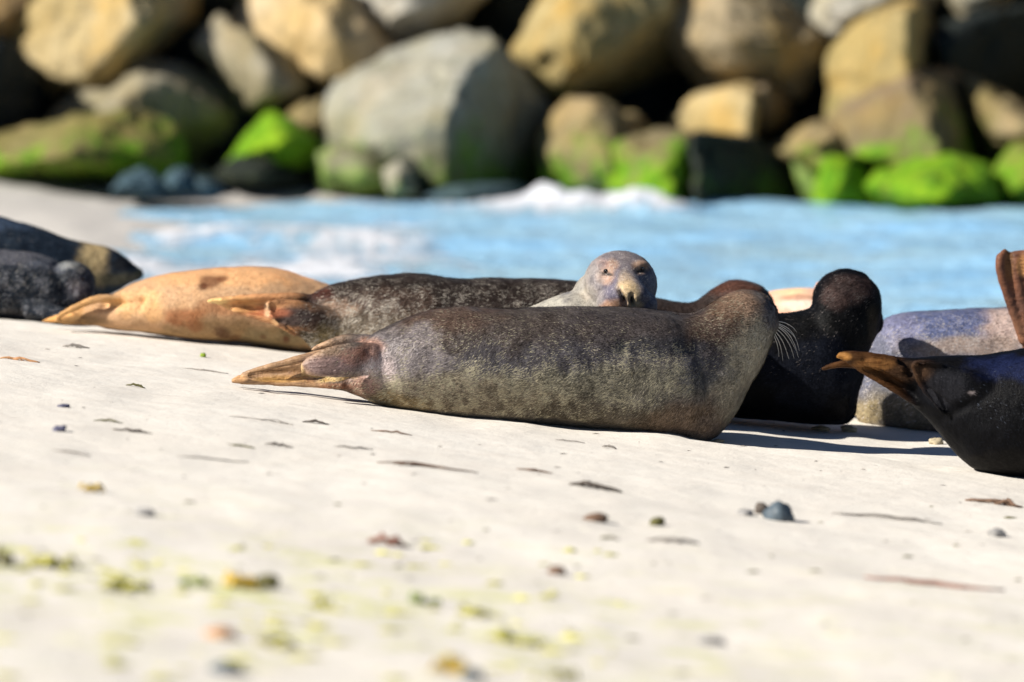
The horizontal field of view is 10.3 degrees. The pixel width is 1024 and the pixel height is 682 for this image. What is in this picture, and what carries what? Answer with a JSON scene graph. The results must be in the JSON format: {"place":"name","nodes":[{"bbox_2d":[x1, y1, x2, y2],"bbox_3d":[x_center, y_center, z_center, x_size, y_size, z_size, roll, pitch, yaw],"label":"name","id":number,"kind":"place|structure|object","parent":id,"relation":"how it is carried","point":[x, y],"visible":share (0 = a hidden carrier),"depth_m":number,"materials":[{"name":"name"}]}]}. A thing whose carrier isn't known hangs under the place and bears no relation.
{"place":"outdoors","nodes":[
{"label":"outdoors","id":0,"kind":"place"},
{"bbox_2d":[0,167,1023,681],"bbox_3d":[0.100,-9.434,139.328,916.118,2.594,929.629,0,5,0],"label":"beach","id":1,"kind":"structure","parent":0,"point":[786,597],"depth_m":15.34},
{"bbox_2d":[0,545,14,566],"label":"seaweed clump","id":2,"kind":"object","parent":1,"relation":"on","point":[5,558],"visible":1,"depth_m":13.46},
{"bbox_2d":[0,356,39,362],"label":"seaweed strand","id":3,"kind":"object","parent":1,"relation":"on","point":[18,358],"visible":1,"depth_m":19.23},
{"bbox_2d":[0,39,49,130],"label":"boulder","id":4,"kind":"object","parent":1,"relation":"on","point":[24,98],"visible":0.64,"depth_m":36.51,"materials":[{"name":"stone"}]},
{"bbox_2d":[0,0,25,43],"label":"boulder","id":5,"kind":"object","parent":4,"relation":"on","point":[10,12],"visible":0.41,"depth_m":37.21,"materials":[{"name":"stone"}]},
{"bbox_2d":[0,249,96,320],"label":"seal","id":6,"kind":"object","parent":1,"relation":"on","point":[36,286],"visible":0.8,"depth_m":21.48,"materials":[{"name":"fur"}]},
{"bbox_2d":[23,554,80,569],"bbox_3d":[-1.096,0.527,13.565,0.138,0.044,0.120,0,5,0],"label":"seaweed clump","id":7,"kind":"object","parent":1,"relation":"on","point":[49,561],"visible":1,"depth_m":13.53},
{"bbox_2d":[52,425,66,431],"bbox_3d":[-1.342,0.263,16.882,0.046,0.026,0.041,0,5,0],"label":"shell piece","id":8,"kind":"object","parent":1,"relation":"on","point":[62,428],"visible":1,"depth_m":16.87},
{"bbox_2d":[57,404,69,407],"bbox_3d":[-1.394,0.202,17.668,0.042,0.015,0.033,0,5,0],"label":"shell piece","id":9,"kind":"object","parent":1,"relation":"on","point":[65,405],"visible":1,"depth_m":17.66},
{"bbox_2d":[0,216,143,295],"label":"seal","id":10,"kind":"object","parent":1,"relation":"on","point":[113,271],"visible":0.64,"depth_m":22.30,"materials":[{"name":"black fur"}]},
{"bbox_2d":[53,450,90,455],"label":"seaweed strand","id":11,"kind":"object","parent":1,"relation":"on","point":[75,452],"visible":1,"depth_m":16.21},
{"bbox_2d":[62,343,88,348],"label":"seaweed strand","id":12,"kind":"object","parent":1,"relation":"on","point":[75,345],"visible":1,"depth_m":20.15},
{"bbox_2d":[78,482,104,492],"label":"seaweed clump","id":13,"kind":"object","parent":1,"relation":"on","point":[90,486],"visible":1,"depth_m":15.29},
{"bbox_2d":[0,108,187,181],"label":"boulder","id":14,"kind":"object","parent":1,"relation":"on","point":[104,145],"visible":0.88,"depth_m":35.65,"materials":[{"name":"stone"}]},
{"bbox_2d":[94,419,121,422],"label":"seaweed strand","id":15,"kind":"object","parent":1,"relation":"on","point":[112,420],"visible":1,"depth_m":17.33},
{"bbox_2d":[99,573,150,594],"bbox_3d":[-0.899,0.562,13.201,0.092,0.053,0.169,1,5,15],"label":"seaweed clump","id":16,"kind":"object","parent":1,"relation":"on","point":[118,584],"visible":1,"depth_m":13.19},
{"bbox_2d":[113,428,151,433],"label":"seaweed strand","id":17,"kind":"object","parent":1,"relation":"on","point":[134,430],"visible":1,"depth_m":17.11},
{"bbox_2d":[111,167,165,194],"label":"boulder","id":18,"kind":"object","parent":1,"relation":"on","point":[141,180],"visible":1,"depth_m":34.98,"materials":[{"name":"stone"}]},
{"bbox_2d":[46,57,240,167],"bbox_3d":[-2.362,-1.478,37.127,1.302,0.759,1.695,0,5,0],"label":"boulder","id":19,"kind":"object","parent":1,"relation":"on","point":[201,109],"visible":0.59,"depth_m":36.77,"materials":[{"name":"grey stone"}]},
{"bbox_2d":[133,507,154,516],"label":"pebble","id":20,"kind":"object","parent":1,"relation":"on","point":[147,512],"visible":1,"depth_m":14.82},
{"bbox_2d":[159,167,195,193],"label":"boulder","id":21,"kind":"object","parent":1,"relation":"on","point":[176,180],"visible":0.96,"depth_m":35.03,"materials":[{"name":"stone"}]},
{"bbox_2d":[42,266,328,351],"bbox_3d":[-0.941,-0.108,21.057,1.605,0.345,0.415,0,5,0],"label":"seal","id":22,"kind":"object","parent":1,"relation":"on","point":[175,304],"visible":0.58,"depth_m":20.92,"materials":[{"name":"beige fur"}]},
{"bbox_2d":[179,575,210,586],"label":"seaweed clump","id":23,"kind":"object","parent":1,"relation":"on","point":[194,581],"visible":1,"depth_m":13.40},
{"bbox_2d":[184,368,227,373],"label":"seaweed strand","id":24,"kind":"object","parent":1,"relation":"on","point":[205,370],"visible":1,"depth_m":19.66},
{"bbox_2d":[187,177,225,196],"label":"boulder","id":25,"kind":"object","parent":1,"relation":"on","point":[205,187],"visible":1,"depth_m":35.04,"materials":[{"name":"stone"}]},
{"bbox_2d":[179,456,246,461],"bbox_3d":[-0.865,0.342,16.468,0.216,0.026,0.010,-1,5,-17],"label":"seaweed strand","id":26,"kind":"object","parent":1,"relation":"on","point":[212,458],"visible":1,"depth_m":16.47},
{"bbox_2d":[203,626,235,638],"bbox_3d":[-0.635,0.639,12.364,0.072,0.038,0.050,0,5,0],"label":"shell piece","id":27,"kind":"object","parent":1,"relation":"on","point":[223,632],"visible":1,"depth_m":12.35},
{"bbox_2d":[208,660,243,674],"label":"pebble","id":28,"kind":"object","parent":1,"relation":"on","point":[226,667],"visible":1,"depth_m":11.83,"materials":[{"name":"grey stone"}]},
{"bbox_2d":[223,570,258,589],"bbox_3d":[-0.640,0.567,13.482,0.084,0.055,0.106,-1,5,-16],"label":"seaweed clump","id":29,"kind":"object","parent":1,"relation":"on","point":[238,579],"visible":1,"depth_m":13.47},
{"bbox_2d":[230,444,254,448],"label":"seaweed strand","id":30,"kind":"object","parent":1,"relation":"on","point":[242,445],"visible":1,"depth_m":16.90},
{"bbox_2d":[201,99,301,170],"bbox_3d":[-1.814,-1.317,37.843,0.881,0.819,1.674,0,5,0],"label":"boulder","id":31,"kind":"object","parent":1,"relation":"on","point":[218,156],"visible":0.07,"depth_m":37.09,"materials":[{"name":"stone"}]},
{"bbox_2d":[229,416,288,424],"bbox_3d":[-0.788,0.248,17.880,0.199,0.027,0.056,0,5,5],"label":"seaweed strand","id":32,"kind":"object","parent":1,"relation":"on","point":[263,419],"visible":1,"depth_m":17.86},
{"bbox_2d":[215,155,318,189],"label":"boulder","id":33,"kind":"object","parent":1,"relation":"on","point":[255,172],"visible":0.92,"depth_m":35.96,"materials":[{"name":"stone"}]},
{"bbox_2d":[256,574,279,588],"bbox_3d":[-0.581,0.576,13.534,0.056,0.046,0.047,0,5,0],"label":"weed bladder","id":34,"kind":"object","parent":1,"relation":"on","point":[268,581],"visible":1,"depth_m":13.52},
{"bbox_2d":[226,111,317,168],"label":"boulder","id":35,"kind":"object","parent":1,"relation":"on","point":[278,138],"visible":0.76,"depth_m":36.14,"materials":[{"name":"stone"}]},
{"bbox_2d":[284,98,324,146],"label":"boulder","id":36,"kind":"object","parent":35,"relation":"on","point":[307,116],"visible":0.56,"depth_m":36.52,"materials":[{"name":"brown stone"}]},
{"bbox_2d":[256,634,298,650],"bbox_3d":[-0.504,0.655,12.337,0.093,0.032,0.103,-2,5,-22],"label":"seaweed clump","id":37,"kind":"object","parent":1,"relation":"on","point":[268,640],"visible":1,"depth_m":12.33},
{"bbox_2d":[265,442,293,447],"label":"seaweed strand","id":38,"kind":"object","parent":1,"relation":"on","point":[276,443],"visible":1,"depth_m":17.05},
{"bbox_2d":[0,538,625,681],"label":"lime crumbs","id":39,"kind":"object","parent":1,"relation":"on","point":[315,625],"visible":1,"depth_m":12.87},
{"bbox_2d":[302,419,328,424],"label":"seaweed strand","id":40,"kind":"object","parent":1,"relation":"on","point":[314,420],"visible":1,"depth_m":17.96},
{"bbox_2d":[306,598,332,611],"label":"seaweed clump","id":41,"kind":"object","parent":1,"relation":"on","point":[319,602],"visible":1,"depth_m":13.18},
{"bbox_2d":[314,143,387,195],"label":"boulder","id":42,"kind":"object","parent":1,"relation":"on","point":[350,170],"visible":0.84,"depth_m":35.94,"materials":[{"name":"green stone"}]},
{"bbox_2d":[335,445,372,449],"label":"seaweed strand","id":43,"kind":"object","parent":1,"relation":"on","point":[353,447],"visible":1,"depth_m":17.25},
{"bbox_2d":[368,532,407,547],"bbox_3d":[-0.323,0.518,14.803,0.105,0.042,0.038,0,5,0],"label":"seaweed strand","id":44,"kind":"object","parent":1,"relation":"on","point":[393,541],"visible":1,"depth_m":14.79},
{"bbox_2d":[371,430,411,435],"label":"seaweed strand","id":45,"kind":"object","parent":1,"relation":"on","point":[390,431],"visible":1,"depth_m":17.90},
{"bbox_2d":[383,160,418,196],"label":"boulder","id":46,"kind":"object","parent":1,"relation":"on","point":[399,177],"visible":1,"depth_m":35.66,"materials":[{"name":"stone"}]},
{"bbox_2d":[408,591,440,604],"bbox_3d":[-0.209,0.615,13.531,0.080,0.034,0.061,0,5,0],"label":"seaweed clump","id":47,"kind":"object","parent":1,"relation":"on","point":[420,598],"visible":1,"depth_m":13.54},
{"bbox_2d":[377,461,477,472],"bbox_3d":[-0.250,0.374,16.807,0.299,0.037,0.059,-1,5,-11],"label":"seaweed strand","id":48,"kind":"object","parent":1,"relation":"on","point":[408,463],"visible":1,"depth_m":16.81},
{"bbox_2d":[318,29,550,192],"bbox_3d":[-0.502,-1.501,36.908,1.521,1.049,2.258,0,5,0],"label":"boulder","id":49,"kind":"object","parent":1,"relation":"on","point":[459,106],"visible":0.78,"depth_m":36.27,"materials":[{"name":"stone"}]},
{"bbox_2d":[403,157,436,196],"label":"boulder","id":50,"kind":"object","parent":49,"relation":"on","point":[424,187],"visible":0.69,"depth_m":35.85,"materials":[{"name":"stone"}]},
{"bbox_2d":[429,652,474,675],"bbox_3d":[-0.120,0.696,12.148,0.106,0.050,0.097,3,5,31],"label":"seaweed clump","id":51,"kind":"object","parent":1,"relation":"on","point":[457,666],"visible":0.93,"depth_m":12.13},
{"bbox_2d":[460,668,483,680],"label":"pebble","id":52,"kind":"object","parent":1,"relation":"on","point":[467,674],"visible":1,"depth_m":12.05,"materials":[{"name":"grey stone"}]},
{"bbox_2d":[457,602,503,619],"bbox_3d":[-0.074,0.638,13.421,0.111,0.033,0.094,0,5,0],"label":"seaweed clump","id":53,"kind":"object","parent":1,"relation":"on","point":[466,611],"visible":1,"depth_m":13.40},
{"bbox_2d":[207,272,773,347],"bbox_3d":[-0.073,-0.011,20.463,2.045,0.482,0.422,0,5,0],"label":"seal","id":54,"kind":"object","parent":1,"relation":"on","point":[366,305],"visible":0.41,"depth_m":20.33,"materials":[{"name":"fur"}]},
{"bbox_2d":[0,348,1020,680],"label":"grey crumbs","id":55,"kind":"object","parent":1,"relation":"on","point":[520,608],"visible":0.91,"depth_m":14.23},
{"bbox_2d":[61,357,961,564],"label":"dark crumbs","id":56,"kind":"object","parent":1,"relation":"on","point":[478,455],"visible":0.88,"depth_m":17.34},
{"bbox_2d":[232,289,798,440],"bbox_3d":[0.035,0.086,19.096,1.939,0.511,0.508,-1,5,-6],"label":"seal","id":57,"kind":"object","parent":1,"relation":"on","point":[693,375],"visible":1,"depth_m":18.96,"materials":[{"name":"brown fur"}]},
{"bbox_2d":[486,626,546,647],"bbox_3d":[0.008,0.674,12.899,0.148,0.036,0.130,2,5,25],"label":"seaweed clump","id":58,"kind":"object","parent":1,"relation":"on","point":[507,635],"visible":1,"depth_m":12.88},
{"bbox_2d":[17,501,1020,680],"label":"weed crumbs","id":59,"kind":"object","parent":1,"relation":"on","point":[572,649],"visible":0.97,"depth_m":13.66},
{"bbox_2d":[516,468,551,473],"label":"seaweed strand","id":60,"kind":"object","parent":1,"relation":"on","point":[533,469],"visible":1,"depth_m":17.10},
{"bbox_2d":[49,0,1023,182],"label":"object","id":61,"kind":"object","parent":1,"relation":"on","point":[938,12],"visible":0.04,"depth_m":38.03,"materials":[{"name":"stone"}]},
{"bbox_2d":[12,0,199,96],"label":"boulder","id":62,"kind":"object","parent":61,"relation":"on","point":[70,46],"visible":0.88,"depth_m":36.94,"materials":[{"name":"beige stone"}]},
{"bbox_2d":[155,13,211,71],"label":"boulder","id":63,"kind":"object","parent":61,"relation":"on","point":[181,49],"visible":0.07,"depth_m":37.98,"materials":[{"name":"stone"}]},
{"bbox_2d":[198,0,242,19],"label":"boulder","id":64,"kind":"object","parent":61,"relation":"on","point":[210,9],"visible":0.08,"depth_m":38.18,"materials":[{"name":"stone"}]},
{"bbox_2d":[194,13,307,113],"bbox_3d":[-1.707,-1.826,37.328,0.752,0.657,1.395,0,5,0],"label":"boulder","id":65,"kind":"object","parent":61,"relation":"on","point":[257,73],"visible":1,"depth_m":36.92,"materials":[{"name":"grey stone"}]},
{"bbox_2d":[234,0,394,90],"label":"boulder","id":66,"kind":"object","parent":61,"relation":"on","point":[323,45],"visible":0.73,"depth_m":37.17,"materials":[{"name":"beige stone"}]},
{"bbox_2d":[357,0,483,47],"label":"boulder","id":67,"kind":"object","parent":61,"relation":"on","point":[398,23],"visible":0.73,"depth_m":37.59,"materials":[{"name":"stone"}]},
{"bbox_2d":[467,0,537,46],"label":"boulder","id":68,"kind":"object","parent":61,"relation":"on","point":[502,22],"visible":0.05,"depth_m":38.19,"materials":[{"name":"stone"}]},
{"bbox_2d":[536,96,653,193],"bbox_3d":[0.547,-1.252,36.663,0.780,0.668,1.630,0,5,0],"label":"boulder","id":69,"kind":"object","parent":61,"relation":"on","point":[578,138],"visible":0.69,"depth_m":36.16,"materials":[{"name":"beige stone"}]},
{"bbox_2d":[510,0,683,99],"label":"boulder","id":70,"kind":"object","parent":61,"relation":"on","point":[562,49],"visible":0.72,"depth_m":36.93,"materials":[{"name":"beige stone"}]},
{"bbox_2d":[580,70,687,117],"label":"boulder","id":71,"kind":"object","parent":61,"relation":"on","point":[653,98],"visible":0.08,"depth_m":37.86,"materials":[{"name":"stone"}]},
{"bbox_2d":[665,0,825,100],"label":"boulder","id":72,"kind":"object","parent":61,"relation":"on","point":[715,44],"visible":0.85,"depth_m":37.10,"materials":[{"name":"brown stone"}]},
{"bbox_2d":[755,82,791,136],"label":"boulder","id":73,"kind":"object","parent":61,"relation":"on","point":[775,110],"visible":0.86,"depth_m":37.03,"materials":[{"name":"brown stone"}]},
{"bbox_2d":[797,68,827,106],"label":"boulder","id":74,"kind":"object","parent":61,"relation":"on","point":[816,94],"visible":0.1,"depth_m":37.80,"materials":[{"name":"stone"}]},
{"bbox_2d":[810,0,936,46],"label":"boulder","id":75,"kind":"object","parent":61,"relation":"on","point":[832,21],"visible":0.31,"depth_m":37.90,"materials":[{"name":"stone"}]},
{"bbox_2d":[824,0,936,119],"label":"boulder","id":76,"kind":"object","parent":61,"relation":"on","point":[890,43],"visible":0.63,"depth_m":36.77,"materials":[{"name":"beige stone"}]},
{"bbox_2d":[826,66,991,170],"bbox_3d":[2.572,-1.434,37.078,1.025,0.712,2.327,1,5,10],"label":"boulder","id":77,"kind":"object","parent":61,"relation":"on","point":[922,112],"visible":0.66,"depth_m":36.30,"materials":[{"name":"brown stone"}]},
{"bbox_2d":[932,4,1023,102],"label":"boulder","id":78,"kind":"object","parent":61,"relation":"on","point":[986,46],"visible":0.8,"depth_m":37.34,"materials":[{"name":"stone"}]},
{"bbox_2d":[949,0,1008,17],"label":"boulder","id":79,"kind":"object","parent":78,"relation":"on","point":[962,8],"visible":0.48,"depth_m":37.61,"materials":[{"name":"grey stone"}]},
{"bbox_2d":[960,75,1023,167],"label":"boulder","id":80,"kind":"object","parent":61,"relation":"on","point":[997,117],"visible":0.85,"depth_m":36.62,"materials":[{"name":"beige stone"}]},
{"bbox_2d":[547,566,565,574],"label":"pebble","id":81,"kind":"object","parent":1,"relation":"on","point":[557,570],"visible":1,"depth_m":14.55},
{"bbox_2d":[545,666,578,681],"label":"seaweed clump","id":82,"kind":"object","parent":1,"relation":"on","point":[565,674],"visible":1,"depth_m":12.22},
{"bbox_2d":[528,250,656,309],"bbox_3d":[-0.020,-0.036,19.595,1.079,0.560,0.372,1,5,10],"label":"seal","id":83,"kind":"object","parent":1,"relation":"on","point":[618,278],"visible":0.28,"depth_m":19.45,"materials":[{"name":"grey fur"}]},
{"bbox_2d":[569,480,621,492],"bbox_3d":[0.246,0.426,16.722,0.156,0.036,0.074,0,5,0],"label":"seaweed strand","id":84,"kind":"object","parent":1,"relation":"on","point":[590,484],"visible":1,"depth_m":16.70},
{"bbox_2d":[583,512,608,522],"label":"pebble","id":85,"kind":"object","parent":1,"relation":"on","point":[599,517],"visible":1,"depth_m":15.77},
{"bbox_2d":[600,536,618,539],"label":"seaweed strand","id":86,"kind":"object","parent":1,"relation":"on","point":[606,537],"visible":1,"depth_m":15.38},
{"bbox_2d":[649,517,664,525],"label":"pebble","id":87,"kind":"object","parent":1,"relation":"on","point":[657,521],"visible":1,"depth_m":15.87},
{"bbox_2d":[646,537,699,543],"bbox_3d":[0.437,0.542,15.426,0.147,0.021,0.026,-1,5,-8],"label":"seaweed strand","id":88,"kind":"object","parent":1,"relation":"on","point":[669,539],"visible":1,"depth_m":15.42},
{"bbox_2d":[696,636,724,644],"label":"pebble","id":89,"kind":"object","parent":1,"relation":"on","point":[710,640],"visible":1,"depth_m":13.38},
{"bbox_2d":[737,509,752,515],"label":"pebble","id":90,"kind":"object","parent":1,"relation":"on","point":[746,512],"visible":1,"depth_m":16.53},
{"bbox_2d":[754,502,767,513],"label":"pebble","id":91,"kind":"object","parent":1,"relation":"on","point":[760,507],"visible":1,"depth_m":16.59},
{"bbox_2d":[762,501,794,521],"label":"pebble","id":92,"kind":"object","parent":1,"relation":"on","point":[778,511],"visible":0.84,"depth_m":16.50,"materials":[{"name":"grey stone"}]},
{"bbox_2d":[768,282,817,312],"bbox_3d":[1.038,-0.027,21.377,0.598,0.444,0.492,3,6,36],"label":"seal","id":93,"kind":"object","parent":1,"relation":"on","point":[791,300],"visible":0.08,"depth_m":21.25,"materials":[{"name":"beige fur"}]},
{"bbox_2d":[734,268,883,424],"bbox_3d":[0.818,0.019,19.948,0.979,0.559,0.467,0,5,0],"label":"seal","id":94,"kind":"object","parent":1,"relation":"on","point":[842,312],"visible":0.59,"depth_m":19.77,"materials":[{"name":"black fur"}]},
{"bbox_2d":[811,425,830,431],"bbox_3d":[1.084,0.309,19.961,0.069,0.027,0.059,0,5,0],"label":"sand lump","id":95,"kind":"object","parent":1,"relation":"on","point":[821,428],"visible":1,"depth_m":19.94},
{"bbox_2d":[840,425,856,431],"bbox_3d":[1.185,0.312,20.026,0.061,0.033,0.049,0,5,0],"label":"sand lump","id":96,"kind":"object","parent":1,"relation":"on","point":[847,428],"visible":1,"depth_m":20.01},
{"bbox_2d":[832,513,941,524],"bbox_3d":[1.109,0.525,16.851,0.333,0.042,0.024,-1,5,-7],"label":"seaweed strand","id":97,"kind":"object","parent":1,"relation":"on","point":[886,516],"visible":1,"depth_m":16.84},
{"bbox_2d":[822,347,1023,476],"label":"seal","id":98,"kind":"object","parent":1,"relation":"on","point":[970,408],"visible":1,"depth_m":18.57,"materials":[{"name":"black fur"}]},
{"bbox_2d":[864,576,1003,590],"bbox_3d":[1.122,0.644,15.116,0.375,0.032,0.038,1,5,14],"label":"seaweed strand","id":99,"kind":"object","parent":1,"relation":"on","point":[931,582],"visible":1,"depth_m":15.11},
{"bbox_2d":[929,438,943,444],"bbox_3d":[1.475,0.352,19.807,0.054,0.031,0.042,4,6,41],"label":"sand lump","id":100,"kind":"object","parent":1,"relation":"on","point":[935,441],"visible":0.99,"depth_m":19.80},
{"bbox_2d":[855,249,1023,431],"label":"seal","id":101,"kind":"object","parent":1,"relation":"on","point":[960,331],"visible":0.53,"depth_m":20.23,"materials":[{"name":"grey fur"}]},
{"bbox_2d":[965,498,1022,507],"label":"seaweed strand","id":102,"kind":"object","parent":1,"relation":"on","point":[1008,502],"visible":1,"depth_m":17.59},
{"bbox_2d":[987,528,1006,536],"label":"pebble","id":103,"kind":"object","parent":1,"relation":"on","point":[996,532],"visible":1,"depth_m":16.62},
{"bbox_2d":[115,182,1023,319],"bbox_3d":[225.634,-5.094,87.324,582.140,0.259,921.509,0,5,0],"label":"sea","id":104,"kind":"structure","parent":0,"point":[905,260],"depth_m":31.82,"materials":[{"name":"liquid"}]},
{"bbox_2d":[425,182,525,202],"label":"boulder","id":105,"kind":"object","parent":104,"relation":"on","point":[473,192],"visible":0.74,"depth_m":35.25,"materials":[{"name":"stone"}]},
{"bbox_2d":[604,128,693,201],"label":"boulder","id":106,"kind":"object","parent":104,"relation":"in","point":[657,159],"visible":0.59,"depth_m":35.74,"materials":[{"name":"green stone"}]},
{"bbox_2d":[688,130,801,204],"bbox_3d":[1.521,-1.089,36.276,0.709,0.571,1.992,1,5,7],"label":"boulder","id":107,"kind":"object","parent":104,"relation":"in","point":[725,166],"visible":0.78,"depth_m":35.80,"materials":[{"name":"stone"}]},
{"bbox_2d":[671,82,758,136],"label":"boulder","id":108,"kind":"object","parent":107,"relation":"on","point":[732,109],"visible":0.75,"depth_m":36.57,"materials":[{"name":"beige stone"}]},
{"bbox_2d":[767,120,843,175],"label":"boulder","id":109,"kind":"object","parent":107,"relation":"on","point":[811,146],"visible":0.69,"depth_m":36.31,"materials":[{"name":"beige stone"}]},
{"bbox_2d":[793,161,817,202],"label":"boulder","id":110,"kind":"object","parent":104,"relation":"in","point":[806,178],"visible":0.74,"depth_m":35.98,"materials":[{"name":"green stone"}]},
{"bbox_2d":[811,155,873,206],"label":"boulder","id":111,"kind":"object","parent":104,"relation":"in","point":[842,180],"visible":0.73,"depth_m":35.71,"materials":[{"name":"stone"}]},
{"bbox_2d":[865,153,1001,208],"bbox_3d":[2.652,-1.001,35.936,0.872,0.375,1.733,0,5,0],"label":"boulder","id":112,"kind":"object","parent":104,"relation":"in","point":[949,180],"visible":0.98,"depth_m":35.49,"materials":[{"name":"stone"}]},
{"bbox_2d":[993,141,1023,207],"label":"boulder","id":113,"kind":"object","parent":104,"relation":"in","point":[1008,171],"visible":0.91,"depth_m":35.91,"materials":[{"name":"stone"}]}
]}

